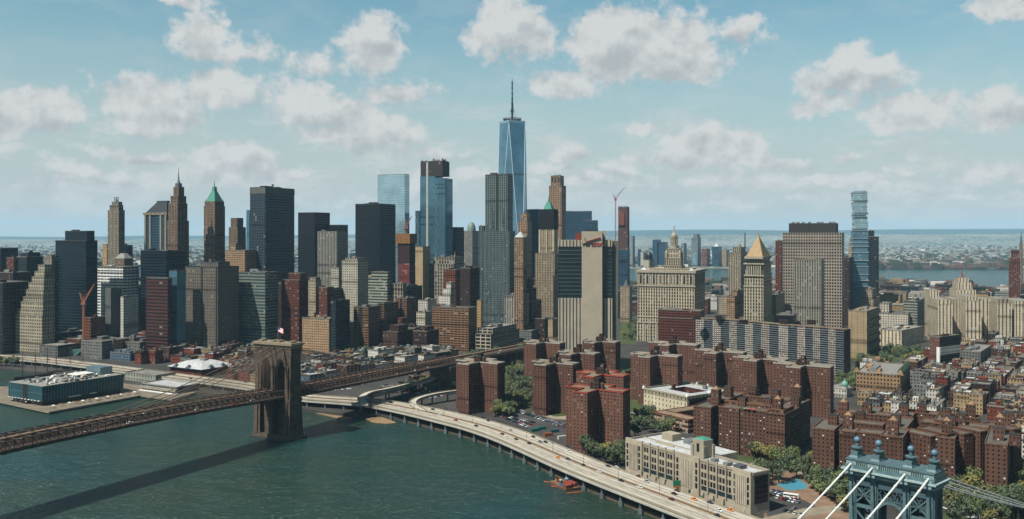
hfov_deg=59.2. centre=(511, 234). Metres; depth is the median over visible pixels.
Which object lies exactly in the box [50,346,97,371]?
sailing ship
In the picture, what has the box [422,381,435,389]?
building
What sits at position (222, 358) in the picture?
building
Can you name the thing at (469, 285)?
apartment tower
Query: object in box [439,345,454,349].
building
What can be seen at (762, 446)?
tree
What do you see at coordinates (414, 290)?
office block
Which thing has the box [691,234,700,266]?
bank tower
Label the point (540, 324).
office block
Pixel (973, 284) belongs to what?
city block building
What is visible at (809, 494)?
plaza
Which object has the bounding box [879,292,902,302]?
city block building
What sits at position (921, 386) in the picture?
building
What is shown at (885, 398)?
building
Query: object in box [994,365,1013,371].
building
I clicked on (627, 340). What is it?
lawn
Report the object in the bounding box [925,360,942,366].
building
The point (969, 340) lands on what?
building
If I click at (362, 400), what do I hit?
bridge ramp
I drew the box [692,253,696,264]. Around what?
bank tower
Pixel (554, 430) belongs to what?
container
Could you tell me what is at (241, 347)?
building
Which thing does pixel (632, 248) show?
bank tower
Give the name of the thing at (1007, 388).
building
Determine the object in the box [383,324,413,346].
city block building
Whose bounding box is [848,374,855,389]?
tree
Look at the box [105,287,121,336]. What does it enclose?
blank tower
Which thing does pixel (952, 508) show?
tree
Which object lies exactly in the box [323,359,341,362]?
building
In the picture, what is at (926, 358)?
building
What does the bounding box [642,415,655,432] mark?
tree
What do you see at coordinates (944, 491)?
tree
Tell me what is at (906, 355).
tree
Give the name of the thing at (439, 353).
building
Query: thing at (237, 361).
building
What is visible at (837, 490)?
tree
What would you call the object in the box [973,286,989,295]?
city block building
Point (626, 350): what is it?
ground
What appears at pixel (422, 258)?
office slab
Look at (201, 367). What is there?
tent
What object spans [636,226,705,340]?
civic tower
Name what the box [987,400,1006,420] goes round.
building
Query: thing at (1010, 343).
building
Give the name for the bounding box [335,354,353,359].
building
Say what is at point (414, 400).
highway ramp
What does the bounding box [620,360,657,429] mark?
lawn
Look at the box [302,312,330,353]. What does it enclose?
apartment building
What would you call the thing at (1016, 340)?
building
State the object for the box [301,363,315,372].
building
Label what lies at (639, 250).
bank tower
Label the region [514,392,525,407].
tree
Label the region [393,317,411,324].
city block building
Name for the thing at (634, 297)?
city block building
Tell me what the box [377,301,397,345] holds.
apartment slab
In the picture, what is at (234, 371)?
building
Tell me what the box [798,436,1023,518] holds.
steel suspension bridge
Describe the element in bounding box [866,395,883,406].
building
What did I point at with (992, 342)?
building
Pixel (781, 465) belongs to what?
tree
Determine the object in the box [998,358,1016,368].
building
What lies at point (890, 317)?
office building
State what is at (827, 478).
tree
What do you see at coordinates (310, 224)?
black tower
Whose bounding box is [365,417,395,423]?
beach
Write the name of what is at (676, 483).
road sign
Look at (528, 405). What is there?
lawn
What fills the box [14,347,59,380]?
sailing ship
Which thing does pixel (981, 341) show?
building
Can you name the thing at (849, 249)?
office tower
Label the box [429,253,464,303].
office building
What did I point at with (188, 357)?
building
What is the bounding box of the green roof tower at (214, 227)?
[204,180,224,260]
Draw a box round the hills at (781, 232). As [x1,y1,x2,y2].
[0,229,1023,239]
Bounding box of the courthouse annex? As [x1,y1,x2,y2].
[739,314,773,322]
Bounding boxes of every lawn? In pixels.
[509,389,565,420]
[620,319,636,343]
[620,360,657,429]
[737,455,810,467]
[851,347,923,369]
[943,483,1023,518]
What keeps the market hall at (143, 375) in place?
on the timber pier
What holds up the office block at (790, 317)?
on the ground at (626, 350)
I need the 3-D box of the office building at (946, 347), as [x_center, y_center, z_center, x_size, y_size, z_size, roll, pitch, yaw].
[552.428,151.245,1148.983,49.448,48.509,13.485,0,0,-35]
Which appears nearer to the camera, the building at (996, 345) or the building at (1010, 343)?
the building at (996, 345)
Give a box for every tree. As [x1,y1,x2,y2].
[1,357,8,365]
[10,356,19,366]
[358,350,364,355]
[424,383,430,389]
[490,404,500,416]
[493,399,503,413]
[500,404,508,415]
[501,401,510,414]
[505,361,514,365]
[505,365,514,373]
[505,375,511,380]
[505,393,512,400]
[508,370,517,378]
[508,406,515,415]
[510,384,519,392]
[513,376,520,380]
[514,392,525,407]
[515,368,522,375]
[515,388,527,394]
[518,364,523,375]
[520,375,529,386]
[523,395,529,404]
[528,374,531,388]
[578,434,593,454]
[587,440,599,456]
[597,445,614,462]
[600,441,610,458]
[606,452,617,464]
[609,443,625,465]
[615,438,625,445]
[627,322,632,329]
[630,420,643,436]
[633,408,640,415]
[634,415,643,425]
[638,404,647,410]
[639,408,653,416]
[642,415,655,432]
[643,403,656,412]
[656,418,670,431]
[661,415,676,425]
[665,421,672,430]
[748,441,759,457]
[751,440,767,459]
[751,458,769,468]
[764,444,774,461]
[766,460,776,478]
[769,446,784,459]
[772,457,788,482]
[781,445,792,458]
[783,450,796,461]
[787,458,803,478]
[789,445,800,459]
[796,457,805,463]
[798,463,812,481]
[804,455,811,465]
[804,474,818,488]
[808,466,825,481]
[810,478,821,491]
[814,482,823,494]
[822,466,835,476]
[822,480,829,498]
[823,474,839,494]
[825,477,845,494]
[828,484,845,505]
[830,470,844,479]
[834,376,841,383]
[836,495,848,512]
[837,462,848,479]
[838,370,846,379]
[843,377,854,386]
[845,480,848,493]
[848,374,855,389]
[855,360,859,368]
[856,355,862,360]
[878,352,891,361]
[883,342,893,350]
[892,347,899,356]
[901,353,911,359]
[902,348,909,353]
[914,344,920,350]
[943,478,956,490]
[943,489,951,495]
[943,491,962,507]
[944,498,967,518]
[947,475,962,488]
[952,473,964,479]
[952,487,971,495]
[954,491,972,505]
[960,483,974,489]
[960,498,981,515]
[961,473,984,486]
[965,465,983,486]
[972,498,989,518]
[975,495,992,510]
[976,483,997,494]
[979,508,996,518]
[982,489,997,504]
[986,487,1000,499]
[991,498,1011,518]
[997,487,1023,516]
[1000,487,1023,518]
[1001,483,1023,514]
[1009,470,1023,483]
[1017,480,1023,487]
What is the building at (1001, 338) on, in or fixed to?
on the ground at (626, 350)
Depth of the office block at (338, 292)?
1371.15 m
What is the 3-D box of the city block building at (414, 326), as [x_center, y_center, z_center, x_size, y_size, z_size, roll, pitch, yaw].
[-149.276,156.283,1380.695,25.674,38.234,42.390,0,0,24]
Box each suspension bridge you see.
[0,327,557,454]
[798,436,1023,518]
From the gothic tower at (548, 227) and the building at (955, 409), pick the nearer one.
the building at (955, 409)
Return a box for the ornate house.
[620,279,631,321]
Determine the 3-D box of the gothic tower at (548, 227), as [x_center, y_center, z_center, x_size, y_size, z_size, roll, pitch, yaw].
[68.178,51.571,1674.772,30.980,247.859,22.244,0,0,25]
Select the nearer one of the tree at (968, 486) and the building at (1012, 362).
the tree at (968, 486)
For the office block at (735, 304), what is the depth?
1497.09 m
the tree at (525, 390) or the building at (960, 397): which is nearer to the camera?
the building at (960, 397)
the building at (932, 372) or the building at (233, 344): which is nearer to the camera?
the building at (932, 372)
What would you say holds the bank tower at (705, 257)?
on the shore
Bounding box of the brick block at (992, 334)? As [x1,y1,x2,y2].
[988,330,999,344]
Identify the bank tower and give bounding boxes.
[629,236,634,264]
[638,249,640,266]
[640,252,645,265]
[652,240,660,265]
[658,242,667,264]
[681,243,686,264]
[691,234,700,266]
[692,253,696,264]
[701,249,709,266]
[712,243,721,265]
[722,250,728,266]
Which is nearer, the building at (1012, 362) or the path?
the path
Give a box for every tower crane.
[79,284,94,339]
[404,216,411,233]
[613,187,624,236]
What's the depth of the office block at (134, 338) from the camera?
1307.42 m
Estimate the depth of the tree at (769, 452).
693.11 m
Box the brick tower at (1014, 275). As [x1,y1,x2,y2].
[1009,249,1019,297]
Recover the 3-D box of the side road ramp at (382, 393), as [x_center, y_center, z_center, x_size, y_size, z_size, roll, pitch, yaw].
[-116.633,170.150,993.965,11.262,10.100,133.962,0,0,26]
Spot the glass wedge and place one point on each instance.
(73, 352)
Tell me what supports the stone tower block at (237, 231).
on the ground at (626, 350)
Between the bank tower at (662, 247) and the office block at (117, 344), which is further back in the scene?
the bank tower at (662, 247)
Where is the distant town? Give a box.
[0,245,1023,268]
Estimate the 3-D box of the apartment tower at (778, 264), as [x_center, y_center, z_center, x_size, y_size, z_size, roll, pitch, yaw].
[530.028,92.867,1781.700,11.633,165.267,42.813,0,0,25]
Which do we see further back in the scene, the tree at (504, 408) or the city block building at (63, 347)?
the city block building at (63, 347)
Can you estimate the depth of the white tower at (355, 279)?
1376.32 m
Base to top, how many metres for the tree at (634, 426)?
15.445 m
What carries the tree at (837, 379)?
on the ground at (626, 350)
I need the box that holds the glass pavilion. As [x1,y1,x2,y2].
[8,364,122,405]
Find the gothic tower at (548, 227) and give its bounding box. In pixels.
[539,197,557,252]
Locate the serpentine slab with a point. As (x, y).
(816, 344)
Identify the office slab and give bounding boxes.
[415,246,429,298]
[783,222,843,327]
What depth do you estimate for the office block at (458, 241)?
2048.41 m
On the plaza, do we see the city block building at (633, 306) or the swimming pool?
the swimming pool
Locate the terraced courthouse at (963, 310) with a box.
[925,277,1023,341]
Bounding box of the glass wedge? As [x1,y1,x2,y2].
[70,349,80,355]
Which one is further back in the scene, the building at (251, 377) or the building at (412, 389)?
the building at (251, 377)
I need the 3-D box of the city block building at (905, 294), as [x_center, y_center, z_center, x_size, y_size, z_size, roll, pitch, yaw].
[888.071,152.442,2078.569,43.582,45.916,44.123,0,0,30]
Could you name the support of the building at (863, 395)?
on the ground at (626, 350)
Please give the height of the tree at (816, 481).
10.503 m
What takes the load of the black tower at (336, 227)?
on the ground at (626, 350)
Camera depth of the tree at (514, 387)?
949.05 m
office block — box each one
[0,247,17,270]
[0,269,29,280]
[6,255,18,270]
[17,250,42,281]
[102,244,107,265]
[111,338,122,350]
[114,253,132,265]
[123,335,145,340]
[125,244,132,257]
[278,281,280,339]
[331,266,341,287]
[331,299,349,351]
[334,287,342,299]
[392,282,406,300]
[407,284,421,311]
[453,227,463,256]
[519,326,537,343]
[527,278,541,326]
[531,317,549,339]
[548,318,557,338]
[727,289,743,318]
[772,290,784,322]
[776,311,796,324]
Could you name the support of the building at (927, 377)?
on the ground at (626, 350)
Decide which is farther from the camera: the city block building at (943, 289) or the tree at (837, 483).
the city block building at (943, 289)
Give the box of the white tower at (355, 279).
[342,256,367,348]
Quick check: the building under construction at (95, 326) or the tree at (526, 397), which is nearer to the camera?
the tree at (526, 397)
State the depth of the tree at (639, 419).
804.06 m
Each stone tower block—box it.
[229,218,245,249]
[549,175,565,239]
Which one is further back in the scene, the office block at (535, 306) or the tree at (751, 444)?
the office block at (535, 306)
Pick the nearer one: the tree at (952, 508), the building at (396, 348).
the tree at (952, 508)
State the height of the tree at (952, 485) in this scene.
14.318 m
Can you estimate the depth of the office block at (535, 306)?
1517.15 m
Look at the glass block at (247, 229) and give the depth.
2101.57 m
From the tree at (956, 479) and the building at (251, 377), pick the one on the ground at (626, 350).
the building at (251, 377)
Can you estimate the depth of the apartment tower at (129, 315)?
1340.14 m
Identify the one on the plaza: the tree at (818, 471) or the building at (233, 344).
the tree at (818, 471)
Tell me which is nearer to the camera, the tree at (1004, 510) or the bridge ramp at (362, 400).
the tree at (1004, 510)
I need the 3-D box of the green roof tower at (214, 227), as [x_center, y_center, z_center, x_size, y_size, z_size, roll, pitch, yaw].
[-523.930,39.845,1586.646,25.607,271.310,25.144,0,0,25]
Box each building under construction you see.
[85,314,104,338]
[444,268,459,305]
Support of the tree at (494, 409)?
on the car park at (536, 423)
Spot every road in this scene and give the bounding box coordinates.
[761,505,848,518]
[943,507,994,518]
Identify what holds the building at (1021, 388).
on the ground at (626, 350)
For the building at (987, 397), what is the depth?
919.97 m
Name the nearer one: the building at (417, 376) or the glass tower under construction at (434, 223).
the building at (417, 376)
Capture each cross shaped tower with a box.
[456,352,504,414]
[524,334,565,385]
[532,353,579,415]
[558,344,600,370]
[566,377,630,453]
[576,363,629,388]
[582,333,620,372]
[630,346,682,403]
[648,335,700,382]
[695,343,746,387]
[733,349,788,394]
[773,355,833,417]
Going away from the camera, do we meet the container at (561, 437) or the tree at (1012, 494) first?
the tree at (1012, 494)
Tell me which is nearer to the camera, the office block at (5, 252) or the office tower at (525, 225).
the office tower at (525, 225)
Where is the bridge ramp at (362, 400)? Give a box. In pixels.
[357,376,437,410]
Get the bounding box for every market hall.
[125,369,175,381]
[139,379,197,394]
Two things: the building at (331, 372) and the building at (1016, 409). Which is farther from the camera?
the building at (331, 372)
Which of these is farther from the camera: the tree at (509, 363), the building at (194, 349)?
the building at (194, 349)
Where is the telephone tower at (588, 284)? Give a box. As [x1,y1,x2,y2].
[558,229,617,349]
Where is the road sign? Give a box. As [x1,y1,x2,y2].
[673,480,680,487]
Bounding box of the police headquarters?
[658,307,703,342]
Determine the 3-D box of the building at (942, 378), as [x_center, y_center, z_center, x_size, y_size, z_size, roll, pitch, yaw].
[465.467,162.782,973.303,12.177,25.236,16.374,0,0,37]
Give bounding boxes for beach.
[317,413,352,419]
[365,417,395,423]
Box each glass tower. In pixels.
[55,230,97,330]
[378,174,408,282]
[527,209,539,277]
[566,211,591,239]
[850,191,868,308]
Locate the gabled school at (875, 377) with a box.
[854,360,909,392]
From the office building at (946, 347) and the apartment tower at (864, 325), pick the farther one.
the apartment tower at (864, 325)
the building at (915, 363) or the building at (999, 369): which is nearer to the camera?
the building at (999, 369)
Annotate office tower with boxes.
[0,279,29,354]
[44,254,55,331]
[143,201,169,249]
[146,276,171,349]
[185,259,238,347]
[250,184,294,281]
[317,230,347,285]
[505,293,528,326]
[514,231,526,329]
[518,212,531,277]
[729,243,747,294]
[848,238,850,255]
[868,230,878,295]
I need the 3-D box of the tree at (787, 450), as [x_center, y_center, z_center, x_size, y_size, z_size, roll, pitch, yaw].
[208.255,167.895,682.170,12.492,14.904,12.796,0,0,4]
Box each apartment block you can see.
[225,243,256,271]
[319,285,333,316]
[416,309,431,325]
[418,298,436,310]
[477,300,482,326]
[844,256,852,325]
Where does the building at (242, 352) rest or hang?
on the ground at (626, 350)
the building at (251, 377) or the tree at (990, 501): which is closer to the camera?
the tree at (990, 501)
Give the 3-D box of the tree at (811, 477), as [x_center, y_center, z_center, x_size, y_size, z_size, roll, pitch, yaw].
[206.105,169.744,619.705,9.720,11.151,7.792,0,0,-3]
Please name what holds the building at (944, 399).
on the ground at (626, 350)
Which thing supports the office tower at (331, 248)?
on the ground at (626, 350)
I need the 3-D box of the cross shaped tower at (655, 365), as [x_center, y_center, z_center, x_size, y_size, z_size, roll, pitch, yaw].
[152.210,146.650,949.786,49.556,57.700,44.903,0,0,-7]
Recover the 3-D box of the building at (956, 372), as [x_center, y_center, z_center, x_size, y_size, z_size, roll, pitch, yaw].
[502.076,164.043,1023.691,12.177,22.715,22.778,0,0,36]
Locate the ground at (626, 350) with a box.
[0,309,1023,518]
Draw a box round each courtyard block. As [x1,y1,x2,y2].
[693,383,810,460]
[812,398,1021,486]
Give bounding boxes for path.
[532,412,565,418]
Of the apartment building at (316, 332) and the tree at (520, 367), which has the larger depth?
the apartment building at (316, 332)
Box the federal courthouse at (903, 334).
[880,324,923,345]
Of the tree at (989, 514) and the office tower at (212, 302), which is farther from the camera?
the office tower at (212, 302)
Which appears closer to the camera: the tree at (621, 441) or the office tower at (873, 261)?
the tree at (621, 441)
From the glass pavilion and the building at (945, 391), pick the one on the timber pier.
the glass pavilion
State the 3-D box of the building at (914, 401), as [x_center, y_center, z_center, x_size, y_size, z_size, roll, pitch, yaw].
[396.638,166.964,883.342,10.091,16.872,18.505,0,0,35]
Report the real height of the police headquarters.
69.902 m
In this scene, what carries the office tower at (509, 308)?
on the ground at (626, 350)
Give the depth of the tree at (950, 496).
558.73 m
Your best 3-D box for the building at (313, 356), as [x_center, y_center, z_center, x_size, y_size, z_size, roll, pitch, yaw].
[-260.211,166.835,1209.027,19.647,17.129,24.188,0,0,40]
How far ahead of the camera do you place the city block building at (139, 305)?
1682.20 m
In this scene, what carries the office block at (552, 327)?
on the ground at (626, 350)
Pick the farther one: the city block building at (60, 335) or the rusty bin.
the city block building at (60, 335)
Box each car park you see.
[492,409,565,435]
[767,491,814,518]
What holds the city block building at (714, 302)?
on the ground at (626, 350)
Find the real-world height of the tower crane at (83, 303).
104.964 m
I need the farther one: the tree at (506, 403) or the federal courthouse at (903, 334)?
the federal courthouse at (903, 334)
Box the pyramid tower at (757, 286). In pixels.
[743,231,772,321]
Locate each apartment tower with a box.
[120,295,137,337]
[281,270,308,348]
[308,277,321,315]
[460,265,478,332]
[775,240,782,291]
[848,306,880,358]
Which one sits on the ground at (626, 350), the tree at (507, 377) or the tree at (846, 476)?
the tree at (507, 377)
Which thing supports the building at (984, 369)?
on the ground at (626, 350)
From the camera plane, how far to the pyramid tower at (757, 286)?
1395.35 m
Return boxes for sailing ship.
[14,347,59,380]
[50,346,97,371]
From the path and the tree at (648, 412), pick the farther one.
the path
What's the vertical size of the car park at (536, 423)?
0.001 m
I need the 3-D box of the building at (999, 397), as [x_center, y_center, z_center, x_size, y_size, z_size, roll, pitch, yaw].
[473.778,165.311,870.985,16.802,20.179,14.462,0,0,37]
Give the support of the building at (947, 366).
on the ground at (626, 350)
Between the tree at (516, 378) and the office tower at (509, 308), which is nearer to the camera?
the tree at (516, 378)
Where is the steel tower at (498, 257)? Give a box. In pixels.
[483,173,514,325]
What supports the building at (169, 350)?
on the ground at (626, 350)
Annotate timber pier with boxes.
[0,383,195,413]
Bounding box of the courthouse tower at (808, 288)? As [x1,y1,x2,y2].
[794,258,823,325]
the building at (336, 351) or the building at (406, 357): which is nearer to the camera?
the building at (406, 357)
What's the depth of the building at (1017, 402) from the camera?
830.47 m
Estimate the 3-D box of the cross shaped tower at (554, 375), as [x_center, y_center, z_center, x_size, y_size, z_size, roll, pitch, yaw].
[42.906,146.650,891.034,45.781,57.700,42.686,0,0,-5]
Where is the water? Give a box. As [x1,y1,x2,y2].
[0,265,1023,518]
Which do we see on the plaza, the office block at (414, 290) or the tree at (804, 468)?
the tree at (804, 468)
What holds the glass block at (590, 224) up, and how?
on the ground at (626, 350)
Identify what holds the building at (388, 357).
on the ground at (626, 350)
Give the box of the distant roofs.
[630,277,1020,296]
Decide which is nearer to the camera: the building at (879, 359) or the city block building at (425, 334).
the building at (879, 359)
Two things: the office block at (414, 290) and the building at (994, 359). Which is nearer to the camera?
the building at (994, 359)
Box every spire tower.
[167,167,188,265]
[1019,234,1022,288]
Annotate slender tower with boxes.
[108,197,124,264]
[479,225,484,299]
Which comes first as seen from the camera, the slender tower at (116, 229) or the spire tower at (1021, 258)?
the slender tower at (116, 229)
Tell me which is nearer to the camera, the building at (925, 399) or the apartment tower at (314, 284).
the building at (925, 399)
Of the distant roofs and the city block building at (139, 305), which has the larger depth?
the distant roofs
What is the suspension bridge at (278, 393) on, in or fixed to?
on the ground at (626, 350)
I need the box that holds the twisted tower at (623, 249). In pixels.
[618,205,629,289]
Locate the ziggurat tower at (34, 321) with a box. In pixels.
[15,264,54,354]
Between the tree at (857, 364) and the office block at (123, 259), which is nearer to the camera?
the tree at (857, 364)
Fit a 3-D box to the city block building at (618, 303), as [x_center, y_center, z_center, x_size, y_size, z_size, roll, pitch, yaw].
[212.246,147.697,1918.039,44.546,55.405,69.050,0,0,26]
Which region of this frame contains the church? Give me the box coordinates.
[834,379,851,397]
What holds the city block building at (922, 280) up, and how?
on the ground at (626, 350)
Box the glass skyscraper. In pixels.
[498,81,526,235]
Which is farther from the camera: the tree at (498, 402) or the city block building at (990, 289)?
the city block building at (990, 289)
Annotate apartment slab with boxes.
[353,304,379,349]
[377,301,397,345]
[396,296,415,323]
[432,303,475,351]
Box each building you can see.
[39,340,78,356]
[55,328,81,341]
[62,335,81,348]
[81,335,128,359]
[98,265,138,331]
[110,349,136,360]
[125,338,145,350]
[135,346,148,363]
[138,331,145,335]
[139,285,139,325]
[148,347,162,363]
[163,344,179,361]
[170,352,188,362]
[174,343,191,351]
[180,354,198,361]
[184,342,203,354]
[201,345,215,353]
[204,351,222,359]
[215,347,231,355]
[218,356,226,361]
[221,340,243,349]
[225,352,237,356]
[225,352,240,362]
[226,369,237,379]
[231,360,245,364]
[236,344,249,349]
[238,348,253,357]
[238,367,254,381]
[239,269,277,345]
[245,345,254,352]
[250,371,254,382]
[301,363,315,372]
[301,370,323,382]
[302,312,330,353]
[306,352,329,361]
[311,356,333,362]
[314,366,339,379]
[316,361,336,369]
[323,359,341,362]
[327,349,346,353]
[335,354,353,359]
[336,360,360,376]
[342,348,360,355]
[347,356,368,362]
[355,347,367,356]
[361,361,374,374]
[365,354,383,362]
[368,271,391,304]
[368,347,392,356]
[373,360,392,372]
[379,353,394,360]
[381,384,396,387]
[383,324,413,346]
[387,346,403,352]
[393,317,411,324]
[393,348,413,354]
[394,352,417,361]
[400,383,416,391]
[404,344,421,352]
[408,324,423,329]
[409,373,424,380]
[413,325,438,346]
[414,351,435,361]
[421,344,440,350]
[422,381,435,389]
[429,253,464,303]
[430,346,449,357]
[436,382,441,388]
[438,281,454,304]
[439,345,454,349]
[440,348,458,356]
[475,323,518,350]
[618,290,619,317]
[626,431,769,515]
[632,295,637,300]
[632,300,637,311]
[635,302,637,315]
[705,295,719,309]
[705,298,710,314]
[719,295,728,314]
[857,389,874,404]
[860,287,879,308]
[860,358,878,367]
[866,356,882,361]
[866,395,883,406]
[875,393,889,399]
[877,390,892,396]
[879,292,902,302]
[879,302,909,330]
[880,283,901,290]
[882,399,893,411]
[886,278,908,283]
[886,290,907,299]
[891,400,903,412]
[892,301,902,310]
[893,384,904,396]
[897,396,910,403]
[900,284,920,293]
[902,358,921,369]
[903,297,924,333]
[904,390,913,398]
[908,355,924,365]
[909,281,927,290]
[909,396,923,408]
[910,369,928,387]
[911,355,927,362]
[914,279,929,287]
[914,380,933,397]
[918,396,927,404]
[920,364,937,368]
[920,373,935,381]
[923,347,929,361]
[924,371,942,375]
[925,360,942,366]
[926,380,943,401]
[927,400,940,410]
[929,286,947,292]
[929,368,946,374]
[930,333,960,362]
[934,393,943,406]
[935,282,951,290]
[935,373,950,397]
[935,391,946,406]
[936,384,946,397]
[939,293,948,296]
[939,361,954,368]
[946,361,960,367]
[946,368,961,381]
[946,406,959,412]
[948,390,952,405]
[950,379,954,389]
[950,385,969,390]
[953,387,971,410]
[955,381,970,389]
[958,367,967,376]
[960,341,991,366]
[961,342,968,348]
[961,360,973,367]
[962,337,976,344]
[964,376,977,379]
[967,369,982,376]
[969,280,977,285]
[969,389,985,414]
[970,359,979,366]
[970,366,987,372]
[970,381,991,402]
[972,388,988,406]
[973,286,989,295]
[973,376,994,396]
[974,286,992,295]
[975,338,986,343]
[976,291,988,297]
[981,360,995,367]
[983,371,1002,386]
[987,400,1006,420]
[988,377,999,391]
[989,339,1000,348]
[989,356,1002,362]
[990,370,1008,376]
[991,368,1010,373]
[991,395,1011,402]
[992,346,1009,357]
[994,335,1005,344]
[994,343,1010,354]
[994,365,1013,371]
[995,291,1008,297]
[995,392,1015,397]
[996,286,1008,290]
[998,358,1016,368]
[998,372,1006,385]
[1000,360,1017,368]
[1000,385,1017,392]
[1002,342,1015,351]
[1002,404,1020,412]
[1005,357,1020,367]
[1007,375,1023,384]
[1008,337,1023,343]
[1008,397,1023,410]
[1009,350,1023,362]
[1009,372,1023,377]
[1009,397,1023,403]
[1013,344,1023,352]
[1015,417,1023,426]
[1016,386,1023,393]
[1016,411,1023,417]
[1017,391,1023,396]
[1022,434,1023,457]
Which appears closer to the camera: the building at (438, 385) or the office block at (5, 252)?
the building at (438, 385)
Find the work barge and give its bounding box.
[548,479,579,491]
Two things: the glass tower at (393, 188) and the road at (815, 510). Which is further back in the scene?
the glass tower at (393, 188)
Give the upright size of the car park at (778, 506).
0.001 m
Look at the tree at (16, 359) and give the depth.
1188.22 m
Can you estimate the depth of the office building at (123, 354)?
1253.74 m
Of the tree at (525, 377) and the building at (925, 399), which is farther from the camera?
the tree at (525, 377)
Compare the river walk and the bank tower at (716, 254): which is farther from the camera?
the bank tower at (716, 254)
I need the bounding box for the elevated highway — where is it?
[0,354,760,518]
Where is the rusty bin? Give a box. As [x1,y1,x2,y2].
[563,483,571,488]
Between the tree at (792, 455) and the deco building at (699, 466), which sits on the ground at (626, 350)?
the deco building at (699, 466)
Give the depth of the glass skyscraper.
2037.70 m
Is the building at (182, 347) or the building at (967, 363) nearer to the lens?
the building at (967, 363)
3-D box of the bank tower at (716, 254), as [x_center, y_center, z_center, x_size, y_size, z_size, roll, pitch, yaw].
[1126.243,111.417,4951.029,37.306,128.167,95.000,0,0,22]
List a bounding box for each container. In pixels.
[530,428,539,431]
[543,432,552,436]
[550,429,558,432]
[557,435,565,439]
[568,480,576,486]
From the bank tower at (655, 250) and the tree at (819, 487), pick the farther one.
the bank tower at (655, 250)
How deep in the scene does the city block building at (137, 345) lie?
1289.36 m
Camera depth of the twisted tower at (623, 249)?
2136.28 m
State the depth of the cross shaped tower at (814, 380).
863.81 m
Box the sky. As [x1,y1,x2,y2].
[0,0,1023,236]
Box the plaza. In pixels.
[764,471,848,518]
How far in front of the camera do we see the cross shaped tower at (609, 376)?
810.44 m
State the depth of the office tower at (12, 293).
1321.57 m
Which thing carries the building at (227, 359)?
on the ground at (626, 350)
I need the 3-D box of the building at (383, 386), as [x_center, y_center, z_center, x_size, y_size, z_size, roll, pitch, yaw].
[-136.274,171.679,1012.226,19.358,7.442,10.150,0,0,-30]
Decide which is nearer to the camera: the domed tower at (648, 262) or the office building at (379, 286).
the office building at (379, 286)
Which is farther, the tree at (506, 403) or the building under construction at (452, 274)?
the building under construction at (452, 274)
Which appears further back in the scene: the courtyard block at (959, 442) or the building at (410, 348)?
the building at (410, 348)
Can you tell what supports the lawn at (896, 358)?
on the ground at (626, 350)
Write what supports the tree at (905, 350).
on the lawn at (896, 358)
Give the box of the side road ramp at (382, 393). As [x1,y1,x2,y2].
[367,380,419,397]
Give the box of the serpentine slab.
[692,315,850,376]
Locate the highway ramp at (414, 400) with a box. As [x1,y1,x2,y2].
[409,389,455,410]
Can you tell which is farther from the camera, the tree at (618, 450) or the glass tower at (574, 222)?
the glass tower at (574, 222)
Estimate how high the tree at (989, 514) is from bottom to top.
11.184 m
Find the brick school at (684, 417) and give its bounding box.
[653,405,693,433]
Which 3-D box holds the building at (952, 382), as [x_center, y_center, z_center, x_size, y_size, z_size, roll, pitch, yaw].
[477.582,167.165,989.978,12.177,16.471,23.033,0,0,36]
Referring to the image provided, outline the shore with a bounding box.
[7,246,1023,269]
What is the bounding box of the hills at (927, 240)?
[0,234,1023,245]
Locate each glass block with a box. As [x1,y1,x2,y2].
[140,249,185,331]
[169,269,185,345]
[246,210,249,249]
[583,220,597,230]
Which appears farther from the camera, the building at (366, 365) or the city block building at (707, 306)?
the city block building at (707, 306)
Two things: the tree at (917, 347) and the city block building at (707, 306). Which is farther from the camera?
the city block building at (707, 306)
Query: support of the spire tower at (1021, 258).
on the ground at (626, 350)
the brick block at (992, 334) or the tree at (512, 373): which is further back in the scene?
the brick block at (992, 334)
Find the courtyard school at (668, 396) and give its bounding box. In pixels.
[642,380,722,409]
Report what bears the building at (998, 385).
on the ground at (626, 350)
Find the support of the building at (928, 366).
on the ground at (626, 350)
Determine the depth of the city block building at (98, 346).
1270.84 m
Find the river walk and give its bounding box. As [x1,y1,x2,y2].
[402,418,678,518]
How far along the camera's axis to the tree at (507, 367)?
1106.75 m
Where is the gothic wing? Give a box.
[535,251,557,318]
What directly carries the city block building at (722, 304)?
on the ground at (626, 350)
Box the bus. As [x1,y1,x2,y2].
[783,492,798,498]
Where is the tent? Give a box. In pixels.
[166,358,230,375]
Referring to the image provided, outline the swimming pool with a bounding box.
[777,479,806,490]
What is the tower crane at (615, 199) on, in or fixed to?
on the ground at (626, 350)
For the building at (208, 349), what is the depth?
1248.37 m
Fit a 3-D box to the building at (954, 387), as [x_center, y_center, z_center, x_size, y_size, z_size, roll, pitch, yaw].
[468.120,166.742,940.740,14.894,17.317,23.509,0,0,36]
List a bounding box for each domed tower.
[464,222,478,266]
[643,251,653,267]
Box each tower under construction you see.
[396,234,416,283]
[415,158,452,263]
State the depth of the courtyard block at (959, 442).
633.98 m
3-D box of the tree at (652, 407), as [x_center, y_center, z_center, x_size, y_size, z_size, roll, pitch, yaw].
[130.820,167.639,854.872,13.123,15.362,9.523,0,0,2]
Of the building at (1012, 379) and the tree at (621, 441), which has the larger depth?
the building at (1012, 379)
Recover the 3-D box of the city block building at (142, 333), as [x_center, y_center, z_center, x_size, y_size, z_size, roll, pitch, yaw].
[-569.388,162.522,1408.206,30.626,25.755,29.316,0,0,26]
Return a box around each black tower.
[298,212,329,279]
[326,225,347,257]
[355,202,395,282]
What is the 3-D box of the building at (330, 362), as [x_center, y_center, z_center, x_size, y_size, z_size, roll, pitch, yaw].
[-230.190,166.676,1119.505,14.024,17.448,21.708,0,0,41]
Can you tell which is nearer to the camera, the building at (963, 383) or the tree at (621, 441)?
the tree at (621, 441)

